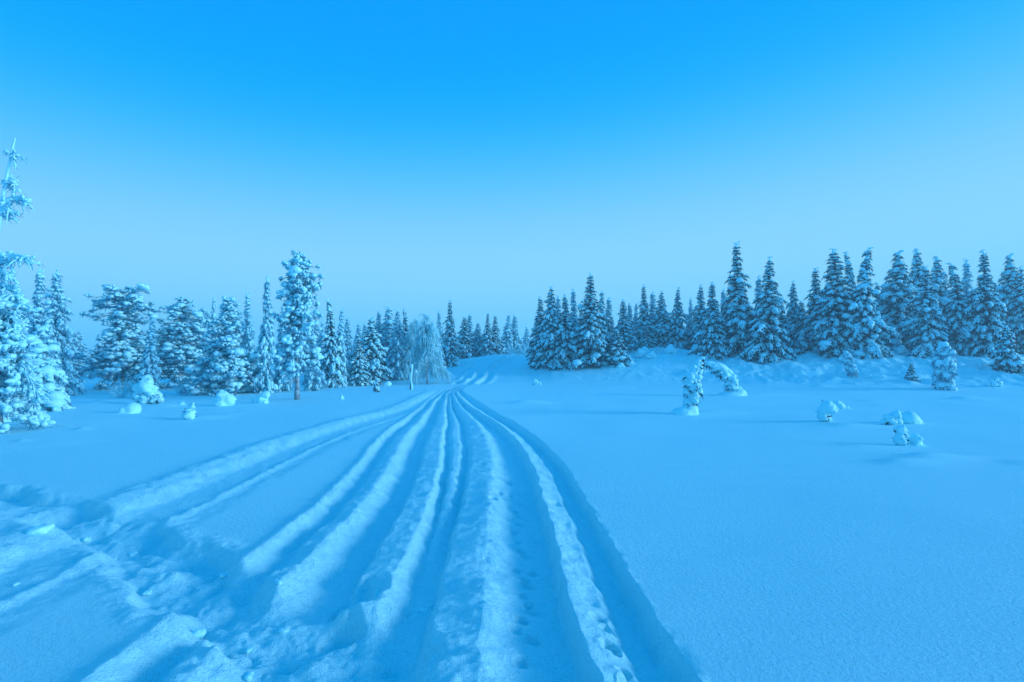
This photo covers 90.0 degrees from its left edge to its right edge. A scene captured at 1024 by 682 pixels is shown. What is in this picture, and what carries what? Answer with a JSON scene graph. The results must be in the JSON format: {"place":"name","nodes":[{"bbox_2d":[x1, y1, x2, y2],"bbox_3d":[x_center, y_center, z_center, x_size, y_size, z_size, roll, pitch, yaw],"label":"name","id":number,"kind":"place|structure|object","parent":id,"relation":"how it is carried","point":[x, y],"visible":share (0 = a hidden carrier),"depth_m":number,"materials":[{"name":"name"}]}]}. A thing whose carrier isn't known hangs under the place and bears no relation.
{"place":"outdoors","nodes":[
{"label":"outdoors","id":0,"kind":"place"},
{"bbox_2d":[0,347,1023,681],"bbox_3d":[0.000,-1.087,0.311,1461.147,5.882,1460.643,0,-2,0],"label":"snow field","id":1,"kind":"structure","parent":0,"point":[500,517],"depth_m":4.94,"materials":[{"name":"white snow"}]},
{"bbox_2d":[3,350,49,421],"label":"snow laden spruce","id":2,"kind":"object","parent":1,"relation":"on","point":[31,395],"visible":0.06,"depth_m":14.30,"materials":[{"name":"white plant"}]},
{"bbox_2d":[0,138,63,433],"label":"frosted tree","id":3,"kind":"object","parent":1,"relation":"on","point":[18,381],"visible":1,"depth_m":12.06,"materials":[{"name":"white plant"}]},
{"bbox_2d":[27,267,47,333],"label":"spruce tree","id":4,"kind":"object","parent":1,"relation":"on","point":[37,301],"visible":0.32,"depth_m":26.28,"materials":[{"name":"white plant"}]},
{"bbox_2d":[26,524,54,534],"bbox_3d":[-4.254,1.721,4.631,0.129,0.102,0.212,-1,-3,21],"label":"snow clod","id":5,"kind":"object","parent":1,"relation":"on","point":[42,529],"visible":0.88,"depth_m":4.59,"materials":[{"name":"white snow"}]},
{"bbox_2d":[25,325,75,411],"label":"snow laden spruce","id":6,"kind":"object","parent":1,"relation":"on","point":[54,377],"visible":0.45,"depth_m":16.94,"materials":[{"name":"white plant"}]},
{"bbox_2d":[40,269,86,395],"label":"spruce tree","id":7,"kind":"object","parent":1,"relation":"on","point":[62,335],"visible":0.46,"depth_m":24.72,"materials":[{"name":"white plant"}]},
{"bbox_2d":[70,328,88,381],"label":"pine tree","id":8,"kind":"object","parent":1,"relation":"on","point":[76,366],"visible":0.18,"depth_m":40.05,"materials":[{"name":"white plant"}]},
{"bbox_2d":[71,283,166,390],"bbox_3d":[-22.847,0.058,30.324,4.908,6.914,4.748,-1,-3,21],"label":"pine tree","id":9,"kind":"object","parent":1,"relation":"on","point":[121,355],"visible":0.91,"depth_m":29.86,"materials":[{"name":"green plant"}]},
{"bbox_2d":[106,373,134,397],"bbox_3d":[-17.645,1.950,23.133,1.440,1.461,1.310,2,-3,-41],"label":"frosted shrub","id":10,"kind":"object","parent":1,"relation":"on","point":[120,394],"visible":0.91,"depth_m":23.10,"materials":[{"name":"white plant"}]},
{"bbox_2d":[112,402,141,413],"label":"snow dome","id":11,"kind":"structure","parent":1,"relation":"on","point":[131,408],"depth_m":16.08,"materials":[{"name":"white snow"}]},
{"bbox_2d":[130,317,161,391],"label":"spruce tree","id":12,"kind":"object","parent":1,"relation":"on","point":[149,366],"visible":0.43,"depth_m":23.05,"materials":[{"name":"white plant"}]},
{"bbox_2d":[132,374,164,403],"bbox_3d":[-13.911,1.857,19.580,1.183,1.159,0.816,-1,-3,22],"label":"snowy bush","id":13,"kind":"object","parent":1,"relation":"on","point":[145,390],"visible":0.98,"depth_m":19.38,"materials":[{"name":"white snow"}]},
{"bbox_2d":[146,296,211,388],"bbox_3d":[-20.749,0.448,31.777,3.836,6.560,4.215,-1,-2,13],"label":"pine tree","id":14,"kind":"object","parent":1,"relation":"on","point":[177,356],"visible":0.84,"depth_m":31.41,"materials":[{"name":"white plant"}]},
{"bbox_2d":[169,376,192,393],"bbox_3d":[-16.770,2.174,26.064,1.299,1.241,1.428,-1,-3,27],"label":"frosted shrub","id":15,"kind":"object","parent":1,"relation":"on","point":[176,387],"visible":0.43,"depth_m":26.07,"materials":[{"name":"white plant"}]},
{"bbox_2d":[181,403,196,418],"bbox_3d":[-9.171,2.061,14.710,0.702,0.582,0.434,0,-2,0],"label":"snowy stump","id":16,"kind":"object","parent":1,"relation":"on","point":[189,412],"visible":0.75,"depth_m":14.63,"materials":[{"name":"white snow"}]},
{"bbox_2d":[192,628,205,638],"bbox_3d":[-1.971,1.838,3.216,0.088,0.060,0.076,2,-3,-34],"label":"snow clod","id":17,"kind":"object","parent":1,"relation":"on","point":[199,633],"visible":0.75,"depth_m":3.20,"materials":[{"name":"white snow"}]},
{"bbox_2d":[187,306,215,367],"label":"tree","id":18,"kind":"object","parent":1,"relation":"on","point":[207,315],"visible":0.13,"depth_m":35.98,"materials":[{"name":"plant"}]},
{"bbox_2d":[206,297,216,384],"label":"spruce tree","id":19,"kind":"object","parent":1,"relation":"on","point":[213,315],"visible":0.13,"depth_m":35.07,"materials":[{"name":"blue plant"}]},
{"bbox_2d":[176,295,262,395],"bbox_3d":[-14.014,0.559,25.711,4.611,5.734,4.060,-1,-2,19],"label":"pine tree","id":20,"kind":"object","parent":1,"relation":"on","point":[228,368],"visible":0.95,"depth_m":25.21,"materials":[{"name":"green plant"}]},
{"bbox_2d":[214,390,236,405],"bbox_3d":[-10.590,2.149,18.916,0.744,0.713,0.475,1,-3,-23],"label":"snow lump","id":21,"kind":"object","parent":1,"relation":"on","point":[224,398],"visible":0.87,"depth_m":18.75,"materials":[{"name":"white snow"}]},
{"bbox_2d":[240,292,257,386],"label":"spruce tree","id":22,"kind":"object","parent":1,"relation":"on","point":[247,324],"visible":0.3,"depth_m":32.90,"materials":[{"name":"white plant"}]},
{"bbox_2d":[255,391,269,403],"bbox_3d":[-9.711,2.262,19.985,0.556,0.640,0.435,0,-2,0],"label":"snow lump","id":23,"kind":"object","parent":1,"relation":"on","point":[264,396],"visible":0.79,"depth_m":19.86,"materials":[{"name":"white snow"}]},
{"bbox_2d":[253,275,277,393],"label":"spruce tree","id":24,"kind":"object","parent":1,"relation":"on","point":[264,348],"visible":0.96,"depth_m":25.94,"materials":[{"name":"white plant"}]},
{"bbox_2d":[272,322,294,390],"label":"spruce tree","id":25,"kind":"object","parent":1,"relation":"on","point":[278,378],"visible":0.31,"depth_m":27.69,"materials":[{"name":"white plant"}]},
{"bbox_2d":[268,250,334,399],"bbox_3d":[-9.323,-0.691,22.070,2.447,6.624,2.909,0,-2,12],"label":"pine tree","id":26,"kind":"object","parent":1,"relation":"on","point":[295,356],"visible":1,"depth_m":22.00,"materials":[{"name":"white plant"}]},
{"bbox_2d":[304,307,319,378],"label":"spruce tree","id":27,"kind":"object","parent":1,"relation":"on","point":[314,328],"visible":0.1,"depth_m":42.01,"materials":[{"name":"blue plant"}]},
{"bbox_2d":[301,327,326,390],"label":"spruce tree","id":28,"kind":"object","parent":1,"relation":"on","point":[314,383],"visible":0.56,"depth_m":28.70,"materials":[{"name":"white plant"}]},
{"bbox_2d":[317,321,327,371],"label":"spruce tree","id":29,"kind":"object","parent":1,"relation":"on","point":[321,344],"visible":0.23,"depth_m":39.26,"materials":[{"name":"blue plant"}]},
{"bbox_2d":[320,299,346,387],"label":"spruce tree","id":30,"kind":"object","parent":1,"relation":"on","point":[331,363],"visible":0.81,"depth_m":32.73,"materials":[{"name":"white plant"}]},
{"bbox_2d":[335,308,349,386],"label":"spruce tree","id":31,"kind":"object","parent":1,"relation":"on","point":[342,345],"visible":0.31,"depth_m":33.95,"materials":[{"name":"blue plant"}]},
{"bbox_2d":[343,317,353,367],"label":"spruce tree","id":32,"kind":"object","parent":1,"relation":"on","point":[347,340],"visible":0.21,"depth_m":47.94,"materials":[{"name":"blue plant"}]},
{"bbox_2d":[347,323,362,382],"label":"spruce tree","id":33,"kind":"object","parent":1,"relation":"on","point":[358,333],"visible":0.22,"depth_m":39.88,"materials":[{"name":"blue plant"}]},
{"bbox_2d":[347,337,373,385],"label":"spruce tree","id":34,"kind":"object","parent":1,"relation":"on","point":[359,374],"visible":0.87,"depth_m":34.46,"materials":[{"name":"white plant"}]},
{"bbox_2d":[355,317,394,384],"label":"spruce tree","id":35,"kind":"object","parent":1,"relation":"on","point":[376,351],"visible":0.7,"depth_m":36.59,"materials":[{"name":"white plant"}]},
{"bbox_2d":[374,311,383,341],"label":"spruce tree","id":36,"kind":"object","parent":1,"relation":"on","point":[378,324],"visible":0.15,"depth_m":44.04,"materials":[{"name":"blue plant"}]},
{"bbox_2d":[378,307,405,379],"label":"spruce tree","id":37,"kind":"object","parent":1,"relation":"on","point":[387,328],"visible":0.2,"depth_m":43.20,"materials":[{"name":"blue plant"}]},
{"bbox_2d":[387,309,408,380],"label":"spruce tree","id":38,"kind":"object","parent":1,"relation":"on","point":[397,348],"visible":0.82,"depth_m":41.62,"materials":[{"name":"blue plant"}]},
{"bbox_2d":[401,309,413,374],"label":"spruce tree","id":39,"kind":"object","parent":1,"relation":"on","point":[405,327],"visible":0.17,"depth_m":45.03,"materials":[{"name":"blue plant"}]},
{"bbox_2d":[398,318,419,378],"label":"spruce tree","id":40,"kind":"object","parent":1,"relation":"on","point":[408,339],"visible":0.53,"depth_m":41.57,"materials":[{"name":"blue plant"}]},
{"bbox_2d":[404,313,454,384],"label":"birch tree","id":41,"kind":"object","parent":1,"relation":"on","point":[427,353],"visible":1,"depth_m":37.39,"materials":[{"name":"white plant"}]},
{"bbox_2d":[436,310,443,349],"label":"spruce tree","id":42,"kind":"object","parent":1,"relation":"on","point":[439,326],"visible":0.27,"depth_m":53.91,"materials":[{"name":"blue plant"}]},
{"bbox_2d":[441,299,462,366],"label":"spruce tree","id":43,"kind":"object","parent":1,"relation":"on","point":[450,348],"visible":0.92,"depth_m":48.16,"materials":[{"name":"blue plant"}]},
{"bbox_2d":[454,316,475,359],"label":"spruce tree","id":44,"kind":"object","parent":1,"relation":"on","point":[464,338],"visible":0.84,"depth_m":56.59,"materials":[{"name":"blue plant"}]},
{"bbox_2d":[472,323,483,356],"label":"spruce tree","id":45,"kind":"object","parent":1,"relation":"on","point":[478,342],"visible":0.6,"depth_m":57.66,"materials":[{"name":"blue plant"}]},
{"bbox_2d":[478,314,496,356],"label":"spruce tree","id":46,"kind":"object","parent":1,"relation":"on","point":[486,347],"visible":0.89,"depth_m":56.70,"materials":[{"name":"blue plant"}]},
{"bbox_2d":[492,315,504,354],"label":"spruce tree","id":47,"kind":"object","parent":1,"relation":"on","point":[498,343],"visible":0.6,"depth_m":57.84,"materials":[{"name":"blue plant"}]},
{"bbox_2d":[501,314,514,353],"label":"spruce tree","id":48,"kind":"object","parent":1,"relation":"on","point":[507,336],"visible":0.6,"depth_m":61.68,"materials":[{"name":"blue plant"}]},
{"bbox_2d":[503,342,528,354],"bbox_3d":[1.165,0.668,56.020,4.590,2.123,5.046,2,-3,-38],"label":"willow thicket","id":49,"kind":"object","parent":1,"relation":"on","point":[522,349],"visible":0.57,"depth_m":55.60,"materials":[{"name":"white plant"}]},
{"bbox_2d":[510,314,523,353],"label":"spruce tree","id":50,"kind":"object","parent":1,"relation":"on","point":[517,341],"visible":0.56,"depth_m":62.81,"materials":[{"name":"blue plant"}]},
{"bbox_2d":[520,326,530,355],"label":"spruce tree","id":51,"kind":"object","parent":1,"relation":"on","point":[526,338],"visible":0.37,"depth_m":65.84,"materials":[{"name":"blue plant"}]},
{"bbox_2d":[525,297,543,369],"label":"spruce tree","id":52,"kind":"object","parent":1,"relation":"on","point":[534,360],"visible":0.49,"depth_m":44.44,"materials":[{"name":"blue plant"}]},
{"bbox_2d":[533,286,564,370],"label":"spruce tree","id":53,"kind":"object","parent":1,"relation":"on","point":[547,345],"visible":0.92,"depth_m":42.63,"materials":[{"name":"blue plant"}]},
{"bbox_2d":[552,294,586,370],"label":"spruce tree","id":54,"kind":"object","parent":1,"relation":"on","point":[565,354],"visible":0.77,"depth_m":42.24,"materials":[{"name":"blue plant"}]},
{"bbox_2d":[569,288,579,336],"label":"spruce tree","id":55,"kind":"object","parent":1,"relation":"on","point":[574,317],"visible":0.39,"depth_m":48.01,"materials":[{"name":"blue plant"}]},
{"bbox_2d":[570,272,609,369],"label":"spruce tree","id":56,"kind":"object","parent":1,"relation":"on","point":[592,347],"visible":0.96,"depth_m":41.74,"materials":[{"name":"blue plant"}]},
{"bbox_2d":[597,291,611,346],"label":"spruce tree","id":57,"kind":"object","parent":1,"relation":"on","point":[601,308],"visible":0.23,"depth_m":46.97,"materials":[{"name":"blue plant"}]},
{"bbox_2d":[605,297,614,348],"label":"spruce tree","id":58,"kind":"object","parent":1,"relation":"on","point":[610,326],"visible":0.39,"depth_m":47.93,"materials":[{"name":"blue plant"}]},
{"bbox_2d":[601,329,633,366],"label":"spruce tree","id":59,"kind":"object","parent":1,"relation":"on","point":[616,352],"visible":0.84,"depth_m":41.42,"materials":[{"name":"white plant"}]},
{"bbox_2d":[612,299,637,353],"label":"spruce tree","id":60,"kind":"object","parent":1,"relation":"on","point":[623,326],"visible":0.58,"depth_m":45.70,"materials":[{"name":"blue plant"}]},
{"bbox_2d":[627,302,634,350],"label":"spruce tree","id":61,"kind":"object","parent":1,"relation":"on","point":[629,313],"visible":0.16,"depth_m":50.02,"materials":[{"name":"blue plant"}]},
{"bbox_2d":[634,348,646,357],"bbox_3d":[10.885,1.014,43.076,1.203,0.824,0.848,0,-2,0],"label":"snow hump","id":62,"kind":"object","parent":1,"relation":"on","point":[640,352],"visible":0.94,"depth_m":42.82,"materials":[{"name":"white snow"}]},
{"bbox_2d":[633,284,657,350],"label":"spruce tree","id":63,"kind":"object","parent":1,"relation":"on","point":[643,318],"visible":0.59,"depth_m":48.81,"materials":[{"name":"blue plant"}]},
{"bbox_2d":[634,323,656,349],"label":"spruce tree","id":64,"kind":"object","parent":1,"relation":"on","point":[646,340],"visible":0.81,"depth_m":47.53,"materials":[{"name":"blue plant"}]},
{"bbox_2d":[648,291,657,337],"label":"spruce tree","id":65,"kind":"object","parent":1,"relation":"on","point":[652,309],"visible":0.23,"depth_m":52.05,"materials":[{"name":"green plant"}]},
{"bbox_2d":[651,290,671,347],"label":"spruce tree","id":66,"kind":"object","parent":1,"relation":"on","point":[661,321],"visible":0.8,"depth_m":48.59,"materials":[{"name":"green plant"}]},
{"bbox_2d":[663,344,677,353],"bbox_3d":[13.586,0.729,44.054,1.164,0.956,0.811,1,-3,-22],"label":"snow hump","id":67,"kind":"object","parent":1,"relation":"on","point":[670,348],"visible":0.97,"depth_m":43.80,"materials":[{"name":"white snow"}]},
{"bbox_2d":[668,287,689,349],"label":"spruce tree","id":68,"kind":"object","parent":1,"relation":"on","point":[677,333],"visible":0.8,"depth_m":48.17,"materials":[{"name":"green plant"}]},
{"bbox_2d":[671,356,704,415],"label":"bent sapling","id":69,"kind":"object","parent":1,"relation":"on","point":[692,389],"visible":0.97,"depth_m":15.57,"materials":[{"name":"white plant"}]},
{"bbox_2d":[685,297,694,330],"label":"spruce tree","id":70,"kind":"object","parent":1,"relation":"on","point":[690,314],"visible":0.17,"depth_m":52.95,"materials":[{"name":"green plant"}]},
{"bbox_2d":[687,284,706,344],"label":"spruce tree","id":71,"kind":"object","parent":1,"relation":"on","point":[697,319],"visible":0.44,"depth_m":47.96,"materials":[{"name":"green plant"}]},
{"bbox_2d":[687,281,729,360],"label":"spruce tree","id":72,"kind":"object","parent":1,"relation":"on","point":[712,345],"visible":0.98,"depth_m":42.15,"materials":[{"name":"green plant"}]},
{"bbox_2d":[719,289,727,323],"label":"spruce tree","id":73,"kind":"object","parent":1,"relation":"on","point":[723,293],"visible":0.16,"depth_m":49.18,"materials":[{"name":"green plant"}]},
{"bbox_2d":[704,361,746,395],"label":"bent sapling","id":74,"kind":"object","parent":1,"relation":"on","point":[727,376],"visible":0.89,"depth_m":24.30,"materials":[{"name":"white plant"}]},
{"bbox_2d":[718,241,753,357],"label":"spruce tree","id":75,"kind":"object","parent":1,"relation":"on","point":[737,311],"visible":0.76,"depth_m":42.53,"materials":[{"name":"green plant"}]},
{"bbox_2d":[753,275,763,338],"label":"spruce tree","id":76,"kind":"object","parent":1,"relation":"on","point":[759,288],"visible":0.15,"depth_m":47.21,"materials":[{"name":"green plant"}]},
{"bbox_2d":[735,256,796,364],"bbox_3d":[20.036,-2.176,40.785,4.390,9.110,3.804,1,-2,-13],"label":"spruce tree","id":77,"kind":"object","parent":1,"relation":"on","point":[767,332],"visible":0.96,"depth_m":40.02,"materials":[{"name":"green plant"}]},
{"bbox_2d":[782,281,806,350],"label":"spruce tree","id":78,"kind":"object","parent":1,"relation":"on","point":[794,324],"visible":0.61,"depth_m":45.81,"materials":[{"name":"green plant"}]},
{"bbox_2d":[794,330,807,354],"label":"spruce tree","id":79,"kind":"object","parent":1,"relation":"on","point":[801,346],"visible":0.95,"depth_m":42.00,"materials":[{"name":"green plant"}]},
{"bbox_2d":[793,267,822,350],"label":"spruce tree","id":80,"kind":"object","parent":1,"relation":"on","point":[812,301],"visible":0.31,"depth_m":44.05,"materials":[{"name":"green plant"}]},
{"bbox_2d":[815,401,838,421],"bbox_3d":[8.330,1.886,13.567,0.543,0.664,0.456,0,-2,0],"label":"snowy stump","id":81,"kind":"object","parent":1,"relation":"on","point":[825,410],"visible":0.9,"depth_m":13.44,"materials":[{"name":"white snow"}]},
{"bbox_2d":[807,248,863,357],"bbox_3d":[26.047,-2.728,41.171,4.841,9.492,4.949,0,-2,3],"label":"spruce tree","id":82,"kind":"object","parent":1,"relation":"on","point":[831,304],"visible":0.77,"depth_m":40.36,"materials":[{"name":"green plant"}]},
{"bbox_2d":[834,400,852,408],"bbox_3d":[11.495,2.247,17.656,0.766,0.405,0.431,0,-2,0],"label":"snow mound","id":83,"kind":"object","parent":1,"relation":"on","point":[839,404],"visible":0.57,"depth_m":17.55,"materials":[{"name":"white snow"}]},
{"bbox_2d":[843,252,856,305],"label":"spruce tree","id":84,"kind":"object","parent":1,"relation":"on","point":[849,276],"visible":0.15,"depth_m":45.31,"materials":[{"name":"green plant"}]},
{"bbox_2d":[842,350,858,378],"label":"spruce tree","id":85,"kind":"object","parent":1,"relation":"on","point":[849,362],"visible":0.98,"depth_m":33.51,"materials":[{"name":"white plant"}]},
{"bbox_2d":[836,247,899,358],"bbox_3d":[27.167,-2.514,39.342,3.240,9.521,4.002,2,-3,-45],"label":"spruce tree","id":86,"kind":"object","parent":1,"relation":"on","point":[867,322],"visible":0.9,"depth_m":38.80,"materials":[{"name":"green plant"}]},
{"bbox_2d":[880,410,902,424],"bbox_3d":[9.602,1.962,12.945,0.541,0.435,0.352,0,-2,0],"label":"snowy stump","id":87,"kind":"object","parent":1,"relation":"on","point":[893,418],"visible":0.91,"depth_m":12.86,"materials":[{"name":"white snow"}]},
{"bbox_2d":[875,250,918,352],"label":"spruce tree","id":88,"kind":"object","parent":1,"relation":"on","point":[897,294],"visible":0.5,"depth_m":42.54,"materials":[{"name":"green plant"}]},
{"bbox_2d":[896,345,909,353],"bbox_3d":[30.797,0.663,40.381,0.950,0.720,0.705,0,-2,0],"label":"snow hump","id":89,"kind":"object","parent":1,"relation":"on","point":[901,349],"visible":0.99,"depth_m":40.17,"materials":[{"name":"white snow"}]},
{"bbox_2d":[891,425,927,446],"bbox_3d":[7.661,1.856,9.781,0.754,0.515,0.494,0,-2,0],"label":"snowy stump","id":90,"kind":"object","parent":1,"relation":"on","point":[901,437],"visible":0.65,"depth_m":9.71,"materials":[{"name":"white snow"}]},
{"bbox_2d":[904,362,920,381],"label":"spruce tree","id":91,"kind":"object","parent":1,"relation":"on","point":[910,374],"visible":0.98,"depth_m":31.90,"materials":[{"name":"green plant"}]},
{"bbox_2d":[901,411,929,423],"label":"snow dome","id":92,"kind":"structure","parent":1,"relation":"on","point":[909,417],"depth_m":13.15,"materials":[{"name":"white snow"}]},
{"bbox_2d":[901,266,949,357],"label":"spruce tree","id":93,"kind":"object","parent":1,"relation":"on","point":[928,330],"visible":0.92,"depth_m":39.12,"materials":[{"name":"green plant"}]},
{"bbox_2d":[909,248,947,348],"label":"spruce tree","id":94,"kind":"object","parent":1,"relation":"on","point":[916,272],"visible":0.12,"depth_m":43.46,"materials":[{"name":"green plant"}]},
{"bbox_2d":[930,341,959,390],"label":"spruce tree","id":95,"kind":"object","parent":1,"relation":"on","point":[943,363],"visible":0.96,"depth_m":28.84,"materials":[{"name":"white plant"}]},
{"bbox_2d":[930,256,969,323],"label":"spruce tree","id":96,"kind":"object","parent":1,"relation":"on","point":[939,277],"visible":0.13,"depth_m":43.90,"materials":[{"name":"green plant"}]},
{"bbox_2d":[942,263,977,355],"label":"spruce tree","id":97,"kind":"object","parent":1,"relation":"on","point":[958,322],"visible":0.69,"depth_m":39.48,"materials":[{"name":"green plant"}]},
{"bbox_2d":[961,259,973,320],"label":"spruce tree","id":98,"kind":"object","parent":1,"relation":"on","point":[966,283],"visible":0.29,"depth_m":45.08,"materials":[{"name":"green plant"}]},
{"bbox_2d":[955,249,1018,357],"bbox_3d":[35.779,-2.270,38.915,3.375,9.226,3.894,1,-2,-14],"label":"spruce tree","id":99,"kind":"object","parent":1,"relation":"on","point":[987,308],"visible":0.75,"depth_m":38.20,"materials":[{"name":"green plant"}]},
{"bbox_2d":[986,378,1002,386],"bbox_3d":[27.997,2.404,29.744,0.875,0.551,0.636,0,-2,0],"label":"snowy stump","id":100,"kind":"object","parent":1,"relation":"on","point":[994,382],"visible":1,"depth_m":29.60,"materials":[{"name":"white snow"}]},
{"bbox_2d":[987,325,1023,373],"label":"spruce tree","id":101,"kind":"object","parent":1,"relation":"on","point":[1006,358],"visible":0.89,"depth_m":33.04,"materials":[{"name":"green plant"}]},
{"bbox_2d":[993,253,1017,339],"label":"spruce tree","id":102,"kind":"object","parent":1,"relation":"on","point":[1004,289],"visible":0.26,"depth_m":41.94,"materials":[{"name":"green plant"}]},
{"bbox_2d":[1003,266,1023,353],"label":"spruce tree","id":103,"kind":"object","parent":1,"relation":"on","point":[1015,322],"visible":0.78,"depth_m":38.99,"materials":[{"name":"green plant"}]},
{"bbox_2d":[0,0,1023,359],"label":"sky","id":104,"kind":"structure","parent":0,"point":[486,157],"materials":[{"name":"blue"}]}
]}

